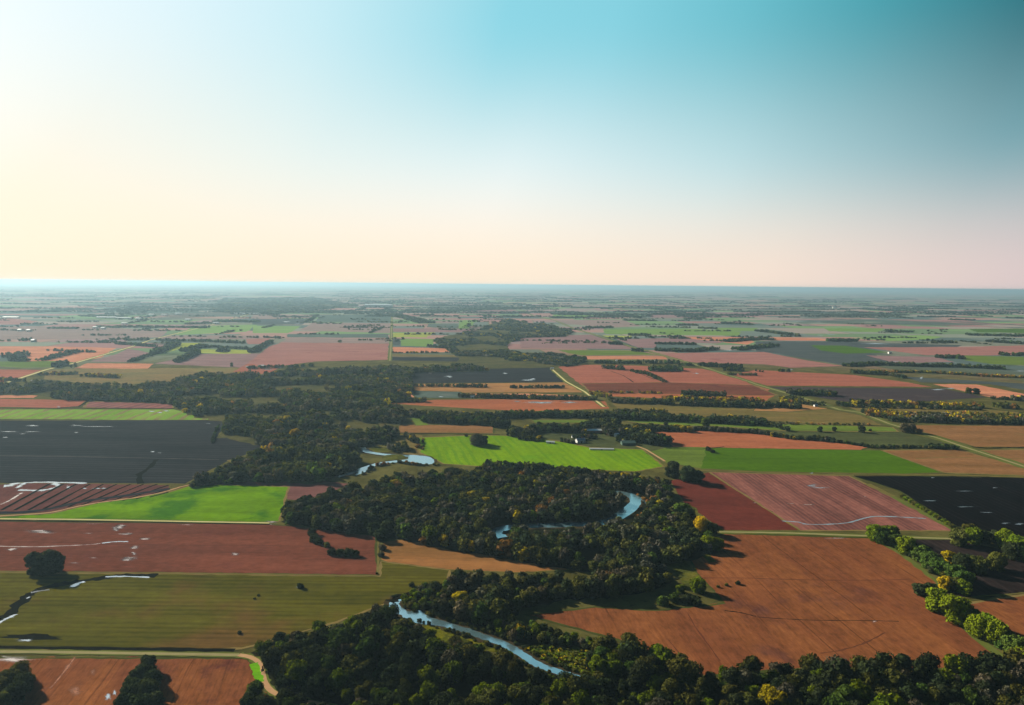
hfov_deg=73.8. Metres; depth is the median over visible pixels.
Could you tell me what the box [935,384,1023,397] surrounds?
brown field
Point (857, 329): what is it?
green field
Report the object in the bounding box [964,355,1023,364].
green field
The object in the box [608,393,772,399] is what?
brown field
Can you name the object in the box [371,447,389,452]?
river bank
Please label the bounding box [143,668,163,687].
broadleaf tree
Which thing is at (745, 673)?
broadleaf tree
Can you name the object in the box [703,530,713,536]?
broadleaf tree
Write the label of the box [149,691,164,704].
broadleaf tree
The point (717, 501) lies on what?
brown field
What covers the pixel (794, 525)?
field margin
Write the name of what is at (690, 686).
broadleaf tree
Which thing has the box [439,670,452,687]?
broadleaf tree
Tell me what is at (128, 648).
ditch
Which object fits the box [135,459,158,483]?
furrow
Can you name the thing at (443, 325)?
green field
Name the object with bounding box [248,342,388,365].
brown field
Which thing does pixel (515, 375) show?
ploughed field
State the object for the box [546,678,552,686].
broadleaf tree
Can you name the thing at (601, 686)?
broadleaf tree
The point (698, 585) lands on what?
broadleaf tree
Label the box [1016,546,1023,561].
broadleaf tree
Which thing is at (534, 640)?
wood floor
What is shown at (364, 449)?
river
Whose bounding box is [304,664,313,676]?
broadleaf tree
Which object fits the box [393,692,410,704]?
broadleaf tree
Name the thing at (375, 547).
field margin
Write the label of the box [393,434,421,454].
meadow
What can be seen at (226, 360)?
brown field
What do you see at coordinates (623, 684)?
broadleaf tree
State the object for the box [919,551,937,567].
broadleaf tree
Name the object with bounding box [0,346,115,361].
stubble field
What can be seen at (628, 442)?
shed
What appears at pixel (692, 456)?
farm meadow
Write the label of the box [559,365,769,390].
brown field
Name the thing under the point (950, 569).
broadleaf tree
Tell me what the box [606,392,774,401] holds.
field margin
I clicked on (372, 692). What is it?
broadleaf tree
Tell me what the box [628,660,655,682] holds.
broadleaf tree
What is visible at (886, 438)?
green field
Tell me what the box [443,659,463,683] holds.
broadleaf tree
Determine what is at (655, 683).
broadleaf tree
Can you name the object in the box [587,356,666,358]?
stubble field
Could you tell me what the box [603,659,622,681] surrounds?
broadleaf tree
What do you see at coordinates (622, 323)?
stubble field
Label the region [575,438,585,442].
farmhouse
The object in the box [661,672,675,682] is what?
broadleaf tree
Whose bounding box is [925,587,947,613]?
broadleaf tree
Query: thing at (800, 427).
green field
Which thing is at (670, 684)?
broadleaf tree
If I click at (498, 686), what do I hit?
broadleaf tree
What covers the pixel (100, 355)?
dirt road
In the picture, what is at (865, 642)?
furrow
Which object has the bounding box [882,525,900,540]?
broadleaf tree
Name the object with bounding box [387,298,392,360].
verge
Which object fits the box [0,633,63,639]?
ditch
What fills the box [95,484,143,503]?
drain
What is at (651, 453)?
dirt track
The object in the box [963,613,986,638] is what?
broadleaf tree
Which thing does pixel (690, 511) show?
broadleaf tree
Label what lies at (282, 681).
broadleaf tree
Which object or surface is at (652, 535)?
woodland
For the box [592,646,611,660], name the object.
broadleaf tree
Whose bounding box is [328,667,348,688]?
broadleaf tree
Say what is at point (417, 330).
brown field
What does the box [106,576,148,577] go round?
pool
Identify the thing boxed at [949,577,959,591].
broadleaf tree
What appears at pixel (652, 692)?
broadleaf tree
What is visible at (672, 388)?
brown field
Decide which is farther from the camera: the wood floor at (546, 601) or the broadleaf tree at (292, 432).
the broadleaf tree at (292, 432)
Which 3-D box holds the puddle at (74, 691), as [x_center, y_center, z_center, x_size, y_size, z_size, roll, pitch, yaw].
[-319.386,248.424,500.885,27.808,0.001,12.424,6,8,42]
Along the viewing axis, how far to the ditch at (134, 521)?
851.84 m
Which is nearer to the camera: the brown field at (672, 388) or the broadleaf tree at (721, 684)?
the broadleaf tree at (721, 684)
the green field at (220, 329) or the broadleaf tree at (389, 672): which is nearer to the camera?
the broadleaf tree at (389, 672)
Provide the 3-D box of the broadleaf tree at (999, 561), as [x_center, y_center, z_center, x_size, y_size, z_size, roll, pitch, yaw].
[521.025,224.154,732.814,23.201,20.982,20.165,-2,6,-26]
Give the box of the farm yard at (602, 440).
[535,427,669,450]
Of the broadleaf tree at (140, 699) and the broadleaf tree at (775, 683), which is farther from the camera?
the broadleaf tree at (775, 683)
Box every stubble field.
[0,326,166,339]
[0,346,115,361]
[76,363,151,368]
[162,335,262,338]
[253,315,311,317]
[282,338,388,342]
[300,323,390,332]
[382,540,566,571]
[393,347,448,352]
[411,393,572,396]
[413,382,580,392]
[435,321,458,322]
[558,320,639,326]
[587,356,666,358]
[689,337,753,344]
[773,337,825,340]
[849,405,1019,424]
[886,450,1023,474]
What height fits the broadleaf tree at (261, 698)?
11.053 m
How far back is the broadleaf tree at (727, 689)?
493.56 m
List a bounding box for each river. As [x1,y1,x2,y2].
[335,447,433,476]
[355,455,433,474]
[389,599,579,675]
[402,610,498,643]
[492,491,640,537]
[618,493,638,519]
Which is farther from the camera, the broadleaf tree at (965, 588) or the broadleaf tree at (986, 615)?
the broadleaf tree at (965, 588)
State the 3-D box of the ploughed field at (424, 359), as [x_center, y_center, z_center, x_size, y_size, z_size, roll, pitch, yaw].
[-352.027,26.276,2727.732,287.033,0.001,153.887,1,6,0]
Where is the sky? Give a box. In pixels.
[0,0,1023,289]
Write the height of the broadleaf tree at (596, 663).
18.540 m
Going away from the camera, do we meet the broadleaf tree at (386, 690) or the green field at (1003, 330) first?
the broadleaf tree at (386, 690)
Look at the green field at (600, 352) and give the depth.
3064.60 m
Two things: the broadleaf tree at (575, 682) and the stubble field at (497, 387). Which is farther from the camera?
the stubble field at (497, 387)
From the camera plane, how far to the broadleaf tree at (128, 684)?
488.18 m
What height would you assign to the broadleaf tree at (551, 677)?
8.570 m
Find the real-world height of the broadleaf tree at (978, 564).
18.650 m
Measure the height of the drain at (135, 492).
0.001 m
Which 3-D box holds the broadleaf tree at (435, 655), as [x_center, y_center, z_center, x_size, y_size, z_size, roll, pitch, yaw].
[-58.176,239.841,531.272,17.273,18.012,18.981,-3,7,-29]
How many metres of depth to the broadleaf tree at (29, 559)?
692.85 m
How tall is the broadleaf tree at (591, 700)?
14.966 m
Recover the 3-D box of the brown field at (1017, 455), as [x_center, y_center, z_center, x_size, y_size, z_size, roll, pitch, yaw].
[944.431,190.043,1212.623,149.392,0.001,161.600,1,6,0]
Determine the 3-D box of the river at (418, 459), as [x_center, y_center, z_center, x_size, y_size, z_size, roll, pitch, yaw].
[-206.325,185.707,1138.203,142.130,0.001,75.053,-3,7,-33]
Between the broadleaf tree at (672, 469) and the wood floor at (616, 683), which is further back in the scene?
the broadleaf tree at (672, 469)
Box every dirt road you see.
[0,518,269,522]
[0,650,239,655]
[8,314,248,382]
[389,308,392,360]
[511,306,1023,466]
[552,369,604,406]
[719,531,950,538]
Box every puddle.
[3,543,99,546]
[4,658,21,660]
[16,482,84,487]
[18,482,58,490]
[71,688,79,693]
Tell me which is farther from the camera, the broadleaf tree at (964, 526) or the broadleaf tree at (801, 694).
the broadleaf tree at (964, 526)
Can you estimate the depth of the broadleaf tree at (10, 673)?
503.37 m
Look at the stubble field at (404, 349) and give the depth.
3117.43 m
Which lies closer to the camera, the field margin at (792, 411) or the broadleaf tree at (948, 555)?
the broadleaf tree at (948, 555)
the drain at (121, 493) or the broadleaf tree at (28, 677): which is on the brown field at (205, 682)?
the broadleaf tree at (28, 677)
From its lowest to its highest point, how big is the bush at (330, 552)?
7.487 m
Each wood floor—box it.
[0,369,489,483]
[212,297,358,312]
[251,627,618,704]
[281,480,709,573]
[402,595,449,610]
[433,322,580,368]
[435,577,681,625]
[456,580,565,593]
[492,625,590,648]
[590,669,684,692]
[699,672,999,704]
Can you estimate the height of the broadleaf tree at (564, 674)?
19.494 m
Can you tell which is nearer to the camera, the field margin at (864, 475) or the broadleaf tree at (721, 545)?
the broadleaf tree at (721, 545)
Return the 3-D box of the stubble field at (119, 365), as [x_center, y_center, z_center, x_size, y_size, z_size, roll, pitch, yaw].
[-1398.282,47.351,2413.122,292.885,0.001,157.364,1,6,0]
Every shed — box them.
[589,448,613,449]
[620,440,635,445]
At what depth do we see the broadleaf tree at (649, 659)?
519.80 m
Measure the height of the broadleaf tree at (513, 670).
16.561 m
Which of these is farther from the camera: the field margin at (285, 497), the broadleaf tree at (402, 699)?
the field margin at (285, 497)
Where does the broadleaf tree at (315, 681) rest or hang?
on the wood floor at (463, 689)
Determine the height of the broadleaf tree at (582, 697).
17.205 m
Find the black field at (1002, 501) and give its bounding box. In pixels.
[855,476,1023,536]
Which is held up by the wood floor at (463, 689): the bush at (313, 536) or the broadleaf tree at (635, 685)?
the broadleaf tree at (635, 685)
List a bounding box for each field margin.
[0,398,85,407]
[0,420,260,483]
[0,482,170,514]
[0,484,289,521]
[0,561,450,649]
[0,571,375,575]
[0,657,268,696]
[2,521,377,574]
[52,409,180,419]
[83,401,173,407]
[265,481,348,500]
[376,540,379,575]
[379,540,568,572]
[397,424,494,433]
[399,399,611,410]
[407,417,428,425]
[418,435,664,471]
[443,382,588,392]
[469,393,577,396]
[523,534,980,675]
[581,382,776,395]
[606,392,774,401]
[621,419,898,431]
[652,430,870,449]
[671,472,799,530]
[700,447,942,473]
[701,470,1023,477]
[709,472,946,531]
[753,404,827,411]
[757,430,950,445]
[783,387,989,401]
[846,406,1011,424]
[853,476,1018,527]
[865,484,894,495]
[869,537,1002,656]
[881,449,1023,475]
[890,496,953,529]
[923,425,1023,446]
[940,545,1023,598]
[969,594,1023,603]
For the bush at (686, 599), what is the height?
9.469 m
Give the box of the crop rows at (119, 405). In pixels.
[83,401,171,407]
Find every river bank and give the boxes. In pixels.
[335,447,436,477]
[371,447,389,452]
[382,454,404,459]
[383,596,580,677]
[386,583,442,602]
[490,489,644,535]
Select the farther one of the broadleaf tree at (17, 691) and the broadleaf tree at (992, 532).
the broadleaf tree at (992, 532)
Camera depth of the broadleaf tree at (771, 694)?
481.11 m
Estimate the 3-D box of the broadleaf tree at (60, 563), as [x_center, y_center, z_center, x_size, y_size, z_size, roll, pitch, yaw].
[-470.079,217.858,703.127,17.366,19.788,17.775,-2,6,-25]
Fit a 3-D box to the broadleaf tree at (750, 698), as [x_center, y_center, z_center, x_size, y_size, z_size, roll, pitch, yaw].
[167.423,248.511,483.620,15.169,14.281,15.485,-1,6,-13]
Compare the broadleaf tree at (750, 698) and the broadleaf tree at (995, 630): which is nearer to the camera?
the broadleaf tree at (750, 698)
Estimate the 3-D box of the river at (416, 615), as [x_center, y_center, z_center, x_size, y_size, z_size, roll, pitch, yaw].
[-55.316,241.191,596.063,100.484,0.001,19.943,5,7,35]
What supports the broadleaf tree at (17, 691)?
on the brown field at (205, 682)
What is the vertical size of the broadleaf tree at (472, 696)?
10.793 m
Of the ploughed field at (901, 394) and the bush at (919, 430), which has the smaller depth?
the bush at (919, 430)
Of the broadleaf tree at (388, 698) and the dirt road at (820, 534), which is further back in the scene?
the dirt road at (820, 534)
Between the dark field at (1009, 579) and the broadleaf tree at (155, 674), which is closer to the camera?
the broadleaf tree at (155, 674)
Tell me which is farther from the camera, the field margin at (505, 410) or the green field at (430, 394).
the green field at (430, 394)
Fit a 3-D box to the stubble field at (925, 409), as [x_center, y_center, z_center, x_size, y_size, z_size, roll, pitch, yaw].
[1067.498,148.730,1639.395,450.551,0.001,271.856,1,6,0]
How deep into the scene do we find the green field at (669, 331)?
4479.87 m
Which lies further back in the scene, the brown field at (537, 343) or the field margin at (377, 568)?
the brown field at (537, 343)
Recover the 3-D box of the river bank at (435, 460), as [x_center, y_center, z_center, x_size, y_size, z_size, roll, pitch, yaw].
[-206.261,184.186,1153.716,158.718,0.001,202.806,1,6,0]
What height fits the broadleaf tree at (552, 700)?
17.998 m
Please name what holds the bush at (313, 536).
on the brown field at (192, 548)
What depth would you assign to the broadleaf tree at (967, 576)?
682.32 m
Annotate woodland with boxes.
[0,289,1023,704]
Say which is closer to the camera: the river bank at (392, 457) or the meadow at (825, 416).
the river bank at (392, 457)
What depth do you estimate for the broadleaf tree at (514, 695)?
475.79 m
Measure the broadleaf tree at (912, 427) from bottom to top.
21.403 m
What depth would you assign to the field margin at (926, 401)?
1900.15 m
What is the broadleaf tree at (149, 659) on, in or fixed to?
on the brown field at (205, 682)
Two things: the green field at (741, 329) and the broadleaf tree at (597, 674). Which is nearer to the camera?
the broadleaf tree at (597, 674)
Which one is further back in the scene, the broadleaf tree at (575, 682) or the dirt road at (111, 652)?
the dirt road at (111, 652)
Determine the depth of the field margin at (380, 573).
701.56 m
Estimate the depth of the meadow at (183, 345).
3155.02 m
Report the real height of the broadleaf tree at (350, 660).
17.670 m
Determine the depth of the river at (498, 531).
858.17 m
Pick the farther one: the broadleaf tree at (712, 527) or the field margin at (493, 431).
the field margin at (493, 431)
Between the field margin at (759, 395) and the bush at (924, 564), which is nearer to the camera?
the bush at (924, 564)
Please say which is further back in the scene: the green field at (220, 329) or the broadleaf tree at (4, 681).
the green field at (220, 329)
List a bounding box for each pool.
[71,581,84,586]
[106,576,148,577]
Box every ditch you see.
[0,520,268,524]
[0,573,157,620]
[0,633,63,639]
[0,646,234,651]
[143,408,173,408]
[418,433,490,434]
[865,475,1006,477]
[971,446,1023,447]
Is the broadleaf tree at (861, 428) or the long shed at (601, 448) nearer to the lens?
the long shed at (601, 448)
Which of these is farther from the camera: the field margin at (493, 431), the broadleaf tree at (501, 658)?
the field margin at (493, 431)
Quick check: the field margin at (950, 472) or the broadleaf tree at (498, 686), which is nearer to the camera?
the broadleaf tree at (498, 686)
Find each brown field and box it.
[0,318,36,324]
[0,369,40,381]
[0,395,35,397]
[0,398,84,407]
[0,522,376,574]
[0,656,267,704]
[92,349,148,361]
[155,353,262,367]
[215,481,347,499]
[233,364,276,373]
[246,338,270,343]
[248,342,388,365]
[392,399,608,410]
[393,328,469,331]
[397,425,492,432]
[461,309,517,313]
[520,335,630,348]
[532,534,994,674]
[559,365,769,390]
[582,382,774,394]
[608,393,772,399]
[617,338,721,347]
[649,312,763,317]
[654,430,866,449]
[664,352,839,367]
[671,472,796,530]
[734,370,929,386]
[754,404,826,411]
[864,345,1023,354]
[867,355,951,362]
[915,425,1023,446]
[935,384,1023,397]
[971,596,1023,636]
[985,450,1023,463]
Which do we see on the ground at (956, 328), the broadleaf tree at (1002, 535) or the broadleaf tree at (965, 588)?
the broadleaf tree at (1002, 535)
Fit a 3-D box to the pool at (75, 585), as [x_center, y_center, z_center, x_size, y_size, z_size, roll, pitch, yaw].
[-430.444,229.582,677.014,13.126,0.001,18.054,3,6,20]
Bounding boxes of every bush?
[297,583,303,588]
[307,527,317,534]
[309,533,319,542]
[313,538,323,544]
[324,542,330,547]
[326,548,335,555]
[335,548,343,556]
[342,547,352,556]
[350,550,359,557]
[377,551,384,556]
[378,544,386,550]
[656,595,668,606]
[668,592,679,603]
[679,594,691,604]
[691,596,702,606]
[916,428,923,432]
[921,561,928,568]
[927,566,934,573]
[983,633,992,642]
[994,638,1003,649]
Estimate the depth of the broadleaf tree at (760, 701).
484.33 m
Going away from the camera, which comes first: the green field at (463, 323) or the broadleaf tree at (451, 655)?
the broadleaf tree at (451, 655)
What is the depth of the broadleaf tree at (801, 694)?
485.43 m
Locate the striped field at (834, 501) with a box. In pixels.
[711,472,949,530]
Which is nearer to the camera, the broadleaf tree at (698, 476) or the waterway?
the waterway
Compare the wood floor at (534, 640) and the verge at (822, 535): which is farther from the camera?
the verge at (822, 535)
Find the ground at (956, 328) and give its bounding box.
[0,280,1023,691]
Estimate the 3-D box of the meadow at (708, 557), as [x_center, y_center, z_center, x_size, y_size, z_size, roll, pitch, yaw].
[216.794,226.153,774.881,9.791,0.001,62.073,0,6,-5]
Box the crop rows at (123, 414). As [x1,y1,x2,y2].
[0,409,207,419]
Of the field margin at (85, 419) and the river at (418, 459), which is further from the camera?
the field margin at (85, 419)
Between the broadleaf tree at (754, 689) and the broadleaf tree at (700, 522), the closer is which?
the broadleaf tree at (754, 689)
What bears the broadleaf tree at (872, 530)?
on the field margin at (987, 646)
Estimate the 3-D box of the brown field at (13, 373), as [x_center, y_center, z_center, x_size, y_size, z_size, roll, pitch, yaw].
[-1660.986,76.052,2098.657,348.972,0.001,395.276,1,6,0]
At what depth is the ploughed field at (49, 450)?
1212.92 m
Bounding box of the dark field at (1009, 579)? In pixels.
[915,539,1023,596]
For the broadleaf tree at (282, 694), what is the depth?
481.18 m
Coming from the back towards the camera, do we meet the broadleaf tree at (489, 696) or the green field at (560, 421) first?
the green field at (560, 421)
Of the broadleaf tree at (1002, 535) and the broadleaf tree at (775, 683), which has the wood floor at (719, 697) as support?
the broadleaf tree at (775, 683)
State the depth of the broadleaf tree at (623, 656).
530.84 m
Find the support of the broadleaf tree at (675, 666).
on the wood floor at (616, 683)
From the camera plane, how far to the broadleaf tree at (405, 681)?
500.70 m
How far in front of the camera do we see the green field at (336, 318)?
5782.30 m
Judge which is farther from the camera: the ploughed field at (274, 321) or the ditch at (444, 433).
the ploughed field at (274, 321)
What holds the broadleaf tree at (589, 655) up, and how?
on the wood floor at (616, 683)
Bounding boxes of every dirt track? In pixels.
[0,485,187,515]
[238,653,328,704]
[634,445,664,460]
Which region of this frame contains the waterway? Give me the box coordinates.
[788,516,925,524]
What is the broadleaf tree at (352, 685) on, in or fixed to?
on the wood floor at (463, 689)
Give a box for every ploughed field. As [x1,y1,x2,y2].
[0,420,259,483]
[0,483,168,512]
[252,319,306,324]
[287,334,388,337]
[392,357,458,360]
[393,338,400,344]
[412,368,562,382]
[755,341,960,364]
[771,387,983,401]
[907,377,1023,389]
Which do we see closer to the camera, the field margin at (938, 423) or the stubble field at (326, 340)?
the field margin at (938, 423)
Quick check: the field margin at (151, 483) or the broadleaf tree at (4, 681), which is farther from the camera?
the field margin at (151, 483)
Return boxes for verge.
[0,518,268,523]
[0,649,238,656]
[4,308,271,382]
[235,652,336,704]
[249,662,263,681]
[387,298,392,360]
[494,300,1023,468]
[550,369,606,406]
[622,439,665,460]
[720,531,950,539]
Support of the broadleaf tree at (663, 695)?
on the wood floor at (463, 689)
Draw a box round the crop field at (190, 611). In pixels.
[0,562,448,647]
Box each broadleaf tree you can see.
[0,668,22,683]
[0,676,10,691]
[0,690,13,704]
[2,681,27,704]
[10,660,31,673]
[12,671,36,691]
[23,551,42,575]
[32,549,61,575]
[48,555,65,572]
[113,692,133,704]
[119,677,141,693]
[125,663,152,679]
[129,693,151,704]
[132,677,159,694]
[140,654,157,668]
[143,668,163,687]
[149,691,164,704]
[239,691,257,704]
[245,679,263,695]
[253,693,270,704]
[274,673,291,690]
[275,687,293,704]
[285,659,308,689]
[289,428,299,435]
[303,650,322,671]
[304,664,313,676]
[306,672,325,696]
[317,667,332,679]
[319,654,337,669]
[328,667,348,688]
[332,684,345,694]
[338,654,358,675]
[341,688,353,702]
[347,681,358,693]
[352,661,373,683]
[354,685,367,698]
[355,697,366,701]
[363,680,373,694]
[369,687,379,701]
[373,527,387,540]
[373,682,386,688]
[374,690,385,704]
[378,691,394,704]
[379,663,399,682]
[380,687,389,693]
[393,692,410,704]
[395,663,412,681]
[396,668,416,686]
[399,651,415,665]
[400,678,410,684]
[408,693,427,704]
[413,648,425,664]
[416,663,424,676]
[417,664,435,686]
[419,680,438,704]
[427,647,446,671]
[429,693,452,704]
[434,690,452,698]
[438,648,461,668]
[438,663,452,673]
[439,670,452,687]
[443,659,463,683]
[447,688,457,703]
[451,591,467,600]
[453,642,465,658]
[459,643,477,664]
[468,693,475,700]
[469,433,482,445]
[472,681,487,694]
[474,650,485,662]
[475,687,503,704]
[478,652,493,674]
[481,435,487,443]
[486,681,505,700]
[490,648,513,675]
[503,684,527,704]
[505,660,521,682]
[516,659,524,675]
[521,683,545,704]
[526,667,548,685]
[540,695,562,704]
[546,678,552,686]
[547,674,556,680]
[550,676,569,698]
[557,670,573,679]
[563,694,571,703]
[564,675,587,699]
[570,687,591,704]
[580,674,595,682]
[584,650,594,668]
[588,654,607,675]
[588,677,617,697]
[590,695,607,704]
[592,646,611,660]
[592,671,604,678]
[592,694,616,704]
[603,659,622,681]
[604,652,618,661]
[614,667,625,681]
[617,649,634,667]
[617,678,629,695]
[618,688,629,697]
[623,661,634,679]
[624,694,637,704]
[626,675,642,694]
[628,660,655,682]
[629,692,639,698]
[635,656,655,665]
[636,691,652,704]
[640,682,649,692]
[644,697,670,704]
[645,674,664,691]
[646,688,656,697]
[647,653,660,665]
[656,690,673,704]
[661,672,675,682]
[661,677,682,695]
[664,461,680,477]
[664,652,689,680]
[672,512,680,518]
[673,502,691,511]
[673,693,683,703]
[675,584,684,593]
[676,676,687,688]
[679,465,695,482]
[679,660,703,683]
[681,692,700,704]
[682,507,695,519]
[685,680,697,693]
[689,576,706,593]
[690,537,701,550]
[692,470,704,482]
[693,516,709,532]
[693,677,709,693]
[696,690,708,700]
[700,535,717,549]
[701,418,710,425]
[701,697,715,704]
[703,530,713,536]
[705,671,718,687]
[706,522,718,534]
[706,685,716,700]
[713,537,724,550]
[719,682,728,694]
[719,699,729,704]
[720,665,740,684]
[721,684,738,701]
[728,693,746,704]
[732,676,747,692]
[738,668,752,691]
[740,692,756,704]
[744,684,760,698]
[749,671,762,689]
[756,698,765,704]
[757,683,789,704]
[770,679,781,686]
[776,682,799,703]
[799,691,808,702]
[801,695,821,704]
[811,687,828,703]
[822,692,845,704]
[827,688,840,695]
[832,697,850,704]
[858,425,865,432]
[866,524,883,541]
[875,530,890,544]
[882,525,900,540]
[887,534,902,546]
[896,536,916,554]
[899,423,908,432]
[908,423,916,432]
[910,545,932,561]
[911,582,928,595]
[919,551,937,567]
[925,582,937,595]
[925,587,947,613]
[928,556,949,574]
[936,575,953,590]
[938,593,973,625]
[941,550,955,563]
[943,563,966,575]
[948,528,971,546]
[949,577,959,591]
[951,552,970,569]
[952,570,976,584]
[956,578,973,595]
[962,523,975,530]
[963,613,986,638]
[964,608,981,618]
[965,387,971,393]
[965,526,982,545]
[969,555,991,574]
[972,388,980,393]
[979,611,995,629]
[980,529,991,543]
[980,618,1009,643]
[986,551,1008,571]
[988,530,996,543]
[994,528,1013,546]
[1000,541,1021,560]
[1000,634,1023,651]
[1005,628,1015,636]
[1006,534,1023,546]
[1012,646,1023,654]
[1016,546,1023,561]
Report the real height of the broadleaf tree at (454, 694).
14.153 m
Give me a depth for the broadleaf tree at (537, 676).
503.34 m
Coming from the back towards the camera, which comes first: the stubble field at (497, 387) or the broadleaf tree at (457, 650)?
the stubble field at (497, 387)
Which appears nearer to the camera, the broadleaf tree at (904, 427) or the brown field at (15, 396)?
the broadleaf tree at (904, 427)
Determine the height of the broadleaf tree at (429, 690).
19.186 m
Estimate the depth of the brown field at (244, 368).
2351.54 m
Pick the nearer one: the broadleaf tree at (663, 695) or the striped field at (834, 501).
the broadleaf tree at (663, 695)
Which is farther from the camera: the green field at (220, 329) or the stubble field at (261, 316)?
the stubble field at (261, 316)
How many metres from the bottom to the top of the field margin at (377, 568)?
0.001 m
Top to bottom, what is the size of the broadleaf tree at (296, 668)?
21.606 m
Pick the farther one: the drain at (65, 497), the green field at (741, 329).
the green field at (741, 329)
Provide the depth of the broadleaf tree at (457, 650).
537.23 m
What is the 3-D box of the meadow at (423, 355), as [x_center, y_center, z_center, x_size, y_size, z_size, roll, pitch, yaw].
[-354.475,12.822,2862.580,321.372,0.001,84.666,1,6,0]
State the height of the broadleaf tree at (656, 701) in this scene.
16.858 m
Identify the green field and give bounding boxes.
[0,361,71,367]
[0,485,287,521]
[177,325,256,334]
[252,326,299,332]
[316,314,390,321]
[393,332,434,336]
[401,339,433,346]
[410,418,427,424]
[412,391,465,397]
[418,435,661,470]
[427,324,457,327]
[459,320,476,327]
[533,420,585,422]
[552,314,597,316]
[560,350,655,354]
[603,329,739,335]
[624,420,895,430]
[701,447,937,473]
[715,328,756,330]
[761,430,944,445]
[811,345,887,353]
[824,328,882,331]
[860,335,940,340]
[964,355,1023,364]
[970,329,1023,332]
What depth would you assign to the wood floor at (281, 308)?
8729.21 m
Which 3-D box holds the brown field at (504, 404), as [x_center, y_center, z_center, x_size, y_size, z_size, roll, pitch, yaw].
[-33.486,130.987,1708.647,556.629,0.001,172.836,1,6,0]
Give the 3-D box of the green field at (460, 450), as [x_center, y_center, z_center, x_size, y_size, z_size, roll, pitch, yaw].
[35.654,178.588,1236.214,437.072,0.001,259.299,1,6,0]
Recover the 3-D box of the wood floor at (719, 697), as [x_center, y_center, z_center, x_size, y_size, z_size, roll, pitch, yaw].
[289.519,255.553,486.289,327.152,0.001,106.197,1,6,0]
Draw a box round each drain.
[0,488,169,513]
[1,484,49,509]
[14,484,63,509]
[28,484,75,509]
[43,484,90,508]
[61,484,103,504]
[67,484,116,506]
[82,484,130,504]
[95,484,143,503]
[109,484,157,501]
[123,485,168,500]
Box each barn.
[365,304,392,306]
[586,429,602,432]
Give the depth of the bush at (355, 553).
750.94 m
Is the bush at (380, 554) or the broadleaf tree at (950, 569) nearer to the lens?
the broadleaf tree at (950, 569)
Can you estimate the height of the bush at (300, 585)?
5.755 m
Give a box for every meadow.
[44,368,237,384]
[165,343,197,351]
[200,349,249,353]
[392,354,455,356]
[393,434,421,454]
[422,625,497,651]
[519,645,589,672]
[602,335,631,338]
[613,402,880,424]
[651,447,705,467]
[666,560,707,588]
[691,506,699,517]
[703,554,714,562]
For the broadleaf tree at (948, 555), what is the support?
on the dark field at (1009, 579)
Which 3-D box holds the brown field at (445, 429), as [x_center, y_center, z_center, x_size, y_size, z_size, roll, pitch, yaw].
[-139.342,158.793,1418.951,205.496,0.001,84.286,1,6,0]
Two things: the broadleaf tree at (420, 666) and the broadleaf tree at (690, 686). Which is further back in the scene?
the broadleaf tree at (420, 666)
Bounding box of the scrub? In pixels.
[369,645,590,704]
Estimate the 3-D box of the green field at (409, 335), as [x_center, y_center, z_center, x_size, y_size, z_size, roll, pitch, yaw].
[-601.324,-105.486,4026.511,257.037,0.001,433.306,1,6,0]
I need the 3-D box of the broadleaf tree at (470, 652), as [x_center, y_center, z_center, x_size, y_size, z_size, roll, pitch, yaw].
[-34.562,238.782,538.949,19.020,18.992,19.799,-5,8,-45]
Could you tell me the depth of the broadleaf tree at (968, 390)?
1962.97 m
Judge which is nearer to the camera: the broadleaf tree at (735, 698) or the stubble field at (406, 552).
the broadleaf tree at (735, 698)
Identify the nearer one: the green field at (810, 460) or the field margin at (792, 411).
the green field at (810, 460)
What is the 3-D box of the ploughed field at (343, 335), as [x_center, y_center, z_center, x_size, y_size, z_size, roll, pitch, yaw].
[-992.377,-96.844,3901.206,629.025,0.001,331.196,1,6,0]
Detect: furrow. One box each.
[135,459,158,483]
[754,578,906,579]
[761,617,898,621]
[820,632,884,653]
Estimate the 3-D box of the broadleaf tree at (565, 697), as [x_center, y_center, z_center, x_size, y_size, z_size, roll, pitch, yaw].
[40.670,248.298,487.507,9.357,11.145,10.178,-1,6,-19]
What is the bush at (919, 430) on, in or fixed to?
on the verge at (1013, 464)
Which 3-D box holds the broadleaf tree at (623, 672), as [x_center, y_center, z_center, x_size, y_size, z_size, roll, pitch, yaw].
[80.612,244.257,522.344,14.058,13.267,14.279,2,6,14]
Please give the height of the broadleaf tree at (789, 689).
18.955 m
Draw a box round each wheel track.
[50,657,74,687]
[688,614,719,660]
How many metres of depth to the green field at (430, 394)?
1856.97 m
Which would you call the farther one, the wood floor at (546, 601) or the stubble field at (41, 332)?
the stubble field at (41, 332)
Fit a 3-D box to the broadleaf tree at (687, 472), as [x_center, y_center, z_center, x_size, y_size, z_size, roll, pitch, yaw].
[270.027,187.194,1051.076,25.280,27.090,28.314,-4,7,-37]
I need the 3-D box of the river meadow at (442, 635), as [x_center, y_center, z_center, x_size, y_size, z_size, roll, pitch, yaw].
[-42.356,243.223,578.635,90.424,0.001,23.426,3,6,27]
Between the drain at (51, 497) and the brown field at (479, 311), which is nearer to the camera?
the drain at (51, 497)
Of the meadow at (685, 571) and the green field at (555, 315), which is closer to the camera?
the meadow at (685, 571)

